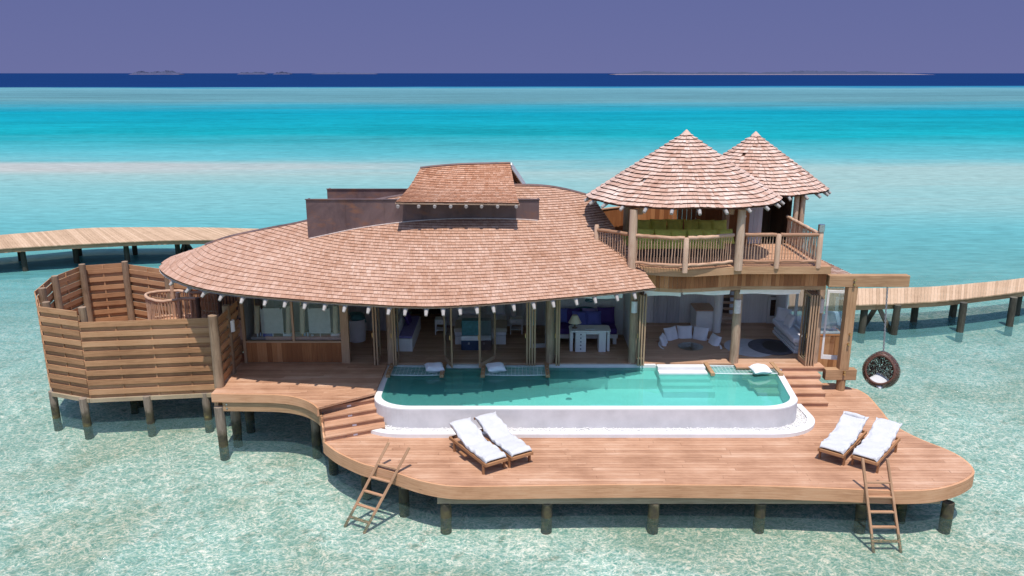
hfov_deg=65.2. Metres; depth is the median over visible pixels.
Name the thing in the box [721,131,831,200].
pavilion
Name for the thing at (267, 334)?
box
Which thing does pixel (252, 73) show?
island
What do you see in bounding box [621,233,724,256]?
curved sofa
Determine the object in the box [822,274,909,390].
timber gallows
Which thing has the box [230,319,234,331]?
wall lamp
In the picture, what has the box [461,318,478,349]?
trunk cabinet
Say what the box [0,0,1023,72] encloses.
sky
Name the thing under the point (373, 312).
door
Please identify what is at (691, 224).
cushion
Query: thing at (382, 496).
sea ladder
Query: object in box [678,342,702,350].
coffee table
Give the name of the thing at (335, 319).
tube lamp
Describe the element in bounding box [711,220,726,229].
cushion
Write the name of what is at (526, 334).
door
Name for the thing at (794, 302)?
window
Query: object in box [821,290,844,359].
door
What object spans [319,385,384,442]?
staircase
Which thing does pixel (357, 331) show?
laundry basket
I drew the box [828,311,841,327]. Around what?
cushion
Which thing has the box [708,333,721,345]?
cushion
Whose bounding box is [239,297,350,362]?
window
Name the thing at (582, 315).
cushion
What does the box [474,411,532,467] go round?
sun lounger
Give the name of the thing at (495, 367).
pillow
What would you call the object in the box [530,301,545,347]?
door
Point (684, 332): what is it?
cushion
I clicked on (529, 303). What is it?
door
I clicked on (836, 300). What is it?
window
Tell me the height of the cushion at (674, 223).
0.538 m
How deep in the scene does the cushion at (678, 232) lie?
25.97 m
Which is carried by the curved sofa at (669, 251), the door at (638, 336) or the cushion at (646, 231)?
the cushion at (646, 231)
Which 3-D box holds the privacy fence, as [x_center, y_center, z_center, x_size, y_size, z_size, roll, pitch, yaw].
[-12.559,2.276,27.757,9.400,4.902,5.573,5,16,19]
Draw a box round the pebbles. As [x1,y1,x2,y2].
[385,408,806,430]
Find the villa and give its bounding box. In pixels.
[159,162,849,367]
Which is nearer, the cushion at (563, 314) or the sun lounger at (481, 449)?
the sun lounger at (481, 449)
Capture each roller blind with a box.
[586,294,622,298]
[644,285,680,296]
[683,290,729,294]
[740,290,800,294]
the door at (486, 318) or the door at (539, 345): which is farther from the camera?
the door at (539, 345)
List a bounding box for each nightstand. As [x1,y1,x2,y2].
[435,317,446,334]
[510,316,522,333]
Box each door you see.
[372,307,376,364]
[374,307,380,364]
[391,308,394,365]
[393,308,399,365]
[443,308,452,367]
[478,305,495,367]
[525,303,527,365]
[528,303,530,365]
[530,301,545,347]
[531,305,532,365]
[534,302,535,365]
[555,300,557,365]
[557,300,560,365]
[636,292,641,365]
[637,292,644,365]
[639,292,646,365]
[653,277,679,322]
[747,207,762,243]
[766,294,776,322]
[797,290,812,365]
[800,290,815,365]
[803,290,818,365]
[807,290,820,365]
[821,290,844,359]
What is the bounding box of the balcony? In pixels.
[594,196,831,292]
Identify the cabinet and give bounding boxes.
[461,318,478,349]
[690,303,713,330]
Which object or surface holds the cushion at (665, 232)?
on the curved sofa at (669, 251)
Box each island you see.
[129,70,184,74]
[239,72,265,73]
[317,72,374,73]
[608,70,927,74]
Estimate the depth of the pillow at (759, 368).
25.52 m
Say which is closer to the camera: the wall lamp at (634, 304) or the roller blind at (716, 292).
the roller blind at (716, 292)
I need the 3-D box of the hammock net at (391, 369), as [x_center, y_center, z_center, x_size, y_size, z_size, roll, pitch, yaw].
[-3.084,2.650,25.891,1.833,0.125,1.167,0,15,0]
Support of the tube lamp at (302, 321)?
on the vanity
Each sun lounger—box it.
[449,417,507,474]
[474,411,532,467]
[818,411,868,465]
[850,417,901,472]
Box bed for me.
[452,304,511,343]
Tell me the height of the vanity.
0.807 m
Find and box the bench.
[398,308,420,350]
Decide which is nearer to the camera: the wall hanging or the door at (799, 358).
the door at (799, 358)
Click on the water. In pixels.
(920, 175)
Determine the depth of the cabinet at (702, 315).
29.59 m
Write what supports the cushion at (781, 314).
on the daybed
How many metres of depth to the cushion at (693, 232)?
26.04 m
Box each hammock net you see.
[386,362,445,377]
[481,362,549,377]
[704,362,783,375]
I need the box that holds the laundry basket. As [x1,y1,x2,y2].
[348,317,365,342]
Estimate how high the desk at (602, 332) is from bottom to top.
0.770 m
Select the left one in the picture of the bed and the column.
the bed
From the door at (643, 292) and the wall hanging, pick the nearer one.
the door at (643, 292)
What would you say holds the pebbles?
on the pebble curb
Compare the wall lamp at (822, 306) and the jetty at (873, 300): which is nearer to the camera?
the wall lamp at (822, 306)
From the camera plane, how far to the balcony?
25.15 m
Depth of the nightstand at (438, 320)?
29.23 m
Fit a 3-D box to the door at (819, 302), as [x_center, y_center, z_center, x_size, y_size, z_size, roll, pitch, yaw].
[9.832,1.298,26.132,0.045,2.390,0.700,0,15,0]
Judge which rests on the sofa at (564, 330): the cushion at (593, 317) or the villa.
the cushion at (593, 317)
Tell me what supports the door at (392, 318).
in the villa
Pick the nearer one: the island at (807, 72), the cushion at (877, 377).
the cushion at (877, 377)
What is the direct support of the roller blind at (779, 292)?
attached to the villa
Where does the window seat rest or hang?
on the villa
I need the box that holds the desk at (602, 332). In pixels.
[569,325,610,351]
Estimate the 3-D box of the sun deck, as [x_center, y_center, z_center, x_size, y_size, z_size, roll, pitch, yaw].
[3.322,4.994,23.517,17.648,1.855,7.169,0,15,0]
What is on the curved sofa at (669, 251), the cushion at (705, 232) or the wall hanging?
the cushion at (705, 232)
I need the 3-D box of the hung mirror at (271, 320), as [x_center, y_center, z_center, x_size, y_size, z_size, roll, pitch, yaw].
[-7.917,1.079,26.386,0.736,1.098,0.045,0,15,0]
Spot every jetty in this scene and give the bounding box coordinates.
[0,227,255,271]
[856,278,1023,344]
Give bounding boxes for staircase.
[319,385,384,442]
[734,362,828,406]
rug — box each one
[724,339,770,356]
[748,339,792,354]
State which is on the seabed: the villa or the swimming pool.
the villa
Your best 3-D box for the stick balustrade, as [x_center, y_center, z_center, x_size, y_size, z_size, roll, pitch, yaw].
[-11.382,0.506,28.323,3.317,1.516,1.526,0,15,0]
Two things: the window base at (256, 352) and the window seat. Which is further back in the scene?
the window seat
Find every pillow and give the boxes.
[424,362,444,372]
[458,307,477,314]
[485,362,506,372]
[496,305,504,314]
[748,364,771,373]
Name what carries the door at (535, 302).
in the villa
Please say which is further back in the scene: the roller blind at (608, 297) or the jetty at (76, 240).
the jetty at (76, 240)
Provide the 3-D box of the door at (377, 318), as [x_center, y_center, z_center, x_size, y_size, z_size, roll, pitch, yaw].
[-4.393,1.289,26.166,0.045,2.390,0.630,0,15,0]
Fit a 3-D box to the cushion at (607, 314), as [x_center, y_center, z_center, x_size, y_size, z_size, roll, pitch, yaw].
[3.380,0.984,28.739,0.648,0.595,0.304,0,15,0]
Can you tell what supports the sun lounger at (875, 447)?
on the sun deck
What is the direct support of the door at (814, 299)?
in the villa
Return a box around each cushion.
[404,311,411,324]
[560,308,568,322]
[565,308,579,322]
[572,311,586,324]
[582,308,596,310]
[587,311,600,324]
[597,307,614,323]
[637,220,651,233]
[637,228,654,242]
[650,219,666,232]
[655,229,671,242]
[659,333,667,345]
[664,326,677,340]
[667,219,682,228]
[671,229,685,242]
[677,325,691,338]
[684,219,699,233]
[686,228,702,242]
[692,326,708,340]
[698,220,711,228]
[701,229,717,242]
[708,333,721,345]
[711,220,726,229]
[716,229,734,243]
[775,307,791,320]
[784,312,795,328]
[821,314,831,328]
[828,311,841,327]
[869,372,888,388]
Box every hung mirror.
[260,305,283,336]
[308,305,330,336]
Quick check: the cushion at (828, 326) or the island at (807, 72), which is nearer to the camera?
the cushion at (828, 326)
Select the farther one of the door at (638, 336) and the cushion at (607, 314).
the cushion at (607, 314)
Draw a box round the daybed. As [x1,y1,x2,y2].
[772,318,804,352]
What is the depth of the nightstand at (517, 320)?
29.25 m
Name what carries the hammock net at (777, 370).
on the swimming pool
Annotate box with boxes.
[263,333,273,335]
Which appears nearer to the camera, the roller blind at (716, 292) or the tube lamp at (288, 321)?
the roller blind at (716, 292)
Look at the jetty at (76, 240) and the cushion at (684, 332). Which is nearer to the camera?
the cushion at (684, 332)
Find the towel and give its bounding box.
[349,312,366,322]
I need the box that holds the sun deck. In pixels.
[323,383,974,534]
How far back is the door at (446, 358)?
25.90 m
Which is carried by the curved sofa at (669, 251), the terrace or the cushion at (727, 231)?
the cushion at (727, 231)
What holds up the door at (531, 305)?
in the villa
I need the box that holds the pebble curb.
[371,404,814,437]
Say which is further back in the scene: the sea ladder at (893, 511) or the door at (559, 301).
the door at (559, 301)
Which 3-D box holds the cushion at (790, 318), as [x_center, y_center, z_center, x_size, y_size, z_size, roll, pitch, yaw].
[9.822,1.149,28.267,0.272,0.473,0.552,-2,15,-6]
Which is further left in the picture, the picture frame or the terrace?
the terrace
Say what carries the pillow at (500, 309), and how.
on the bed
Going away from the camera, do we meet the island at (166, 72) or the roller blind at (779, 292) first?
the roller blind at (779, 292)
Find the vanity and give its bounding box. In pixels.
[251,332,340,339]
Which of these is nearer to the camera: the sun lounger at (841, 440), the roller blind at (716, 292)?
the sun lounger at (841, 440)
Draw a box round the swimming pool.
[374,364,797,428]
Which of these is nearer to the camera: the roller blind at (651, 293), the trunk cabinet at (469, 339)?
the roller blind at (651, 293)
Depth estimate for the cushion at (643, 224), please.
27.51 m
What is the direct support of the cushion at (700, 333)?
on the round seat
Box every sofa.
[560,322,617,343]
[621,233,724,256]
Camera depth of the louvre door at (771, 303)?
30.50 m
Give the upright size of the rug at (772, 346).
0.015 m
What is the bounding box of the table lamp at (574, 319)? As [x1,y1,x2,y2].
[568,314,580,328]
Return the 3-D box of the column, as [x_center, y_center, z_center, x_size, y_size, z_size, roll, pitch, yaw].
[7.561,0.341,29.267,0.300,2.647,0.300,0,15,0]
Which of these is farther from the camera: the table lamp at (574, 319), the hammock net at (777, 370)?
the table lamp at (574, 319)
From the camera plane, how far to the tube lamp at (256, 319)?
26.35 m
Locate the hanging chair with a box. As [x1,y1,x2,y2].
[862,287,900,388]
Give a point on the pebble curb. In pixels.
(807, 426)
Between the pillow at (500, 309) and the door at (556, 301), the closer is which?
the door at (556, 301)
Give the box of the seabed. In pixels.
[0,297,1023,575]
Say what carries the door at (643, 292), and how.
in the villa
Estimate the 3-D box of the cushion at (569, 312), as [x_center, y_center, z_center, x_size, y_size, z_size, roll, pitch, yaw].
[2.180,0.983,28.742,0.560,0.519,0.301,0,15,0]
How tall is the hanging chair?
3.420 m
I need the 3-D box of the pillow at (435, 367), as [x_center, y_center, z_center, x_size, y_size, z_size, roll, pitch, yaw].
[-2.502,2.566,25.797,0.622,0.270,0.455,-4,15,-14]
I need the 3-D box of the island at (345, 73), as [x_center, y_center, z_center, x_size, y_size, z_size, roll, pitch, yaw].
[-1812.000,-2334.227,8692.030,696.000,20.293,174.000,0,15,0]
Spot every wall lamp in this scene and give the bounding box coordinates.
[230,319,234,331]
[631,301,637,312]
[734,300,740,313]
[817,299,824,312]
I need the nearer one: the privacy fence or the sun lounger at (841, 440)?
the sun lounger at (841, 440)
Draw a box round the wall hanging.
[561,298,621,311]
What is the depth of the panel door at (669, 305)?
30.51 m
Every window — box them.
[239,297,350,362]
[785,290,815,336]
[820,277,844,335]
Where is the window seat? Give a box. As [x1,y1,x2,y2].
[821,327,839,333]
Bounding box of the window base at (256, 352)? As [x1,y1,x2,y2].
[246,343,341,361]
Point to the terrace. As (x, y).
(249, 389)
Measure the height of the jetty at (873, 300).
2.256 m
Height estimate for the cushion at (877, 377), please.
0.316 m
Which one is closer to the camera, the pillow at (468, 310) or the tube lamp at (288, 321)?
the tube lamp at (288, 321)
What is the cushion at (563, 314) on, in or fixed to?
on the sofa at (564, 330)
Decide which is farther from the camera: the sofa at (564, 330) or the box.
the sofa at (564, 330)
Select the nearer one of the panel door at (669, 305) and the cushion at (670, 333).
the cushion at (670, 333)
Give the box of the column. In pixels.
[712,295,722,332]
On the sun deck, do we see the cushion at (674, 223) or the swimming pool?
the swimming pool
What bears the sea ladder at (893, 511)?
attached to the sun deck
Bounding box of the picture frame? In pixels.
[510,308,515,316]
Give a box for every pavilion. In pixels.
[584,129,784,270]
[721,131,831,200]
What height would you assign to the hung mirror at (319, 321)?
1.098 m
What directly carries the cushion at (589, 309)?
on the sofa at (564, 330)
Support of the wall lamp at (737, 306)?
attached to the villa
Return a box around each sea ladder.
[344,442,409,533]
[861,458,901,552]
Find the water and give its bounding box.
[0,73,1023,575]
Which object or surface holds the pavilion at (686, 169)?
on the balcony
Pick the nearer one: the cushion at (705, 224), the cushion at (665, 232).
the cushion at (665, 232)
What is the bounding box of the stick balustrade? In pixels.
[144,280,240,319]
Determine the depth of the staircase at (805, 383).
25.65 m
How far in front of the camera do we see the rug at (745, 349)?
27.67 m
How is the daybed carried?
on the villa
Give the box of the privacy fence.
[34,261,244,439]
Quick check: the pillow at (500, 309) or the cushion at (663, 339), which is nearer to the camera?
the cushion at (663, 339)
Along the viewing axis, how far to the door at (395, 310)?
26.18 m
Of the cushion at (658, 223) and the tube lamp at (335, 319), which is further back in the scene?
the cushion at (658, 223)
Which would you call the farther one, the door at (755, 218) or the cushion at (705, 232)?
the door at (755, 218)
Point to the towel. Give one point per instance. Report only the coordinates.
(357, 316)
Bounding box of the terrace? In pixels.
[211,362,387,460]
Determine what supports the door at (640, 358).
in the villa
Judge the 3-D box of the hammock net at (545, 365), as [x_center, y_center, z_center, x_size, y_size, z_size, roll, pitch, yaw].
[0.103,2.650,25.891,2.194,0.125,1.167,0,15,0]
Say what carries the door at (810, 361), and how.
in the villa
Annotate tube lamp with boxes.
[254,298,259,333]
[286,305,290,333]
[300,302,304,335]
[333,305,337,333]

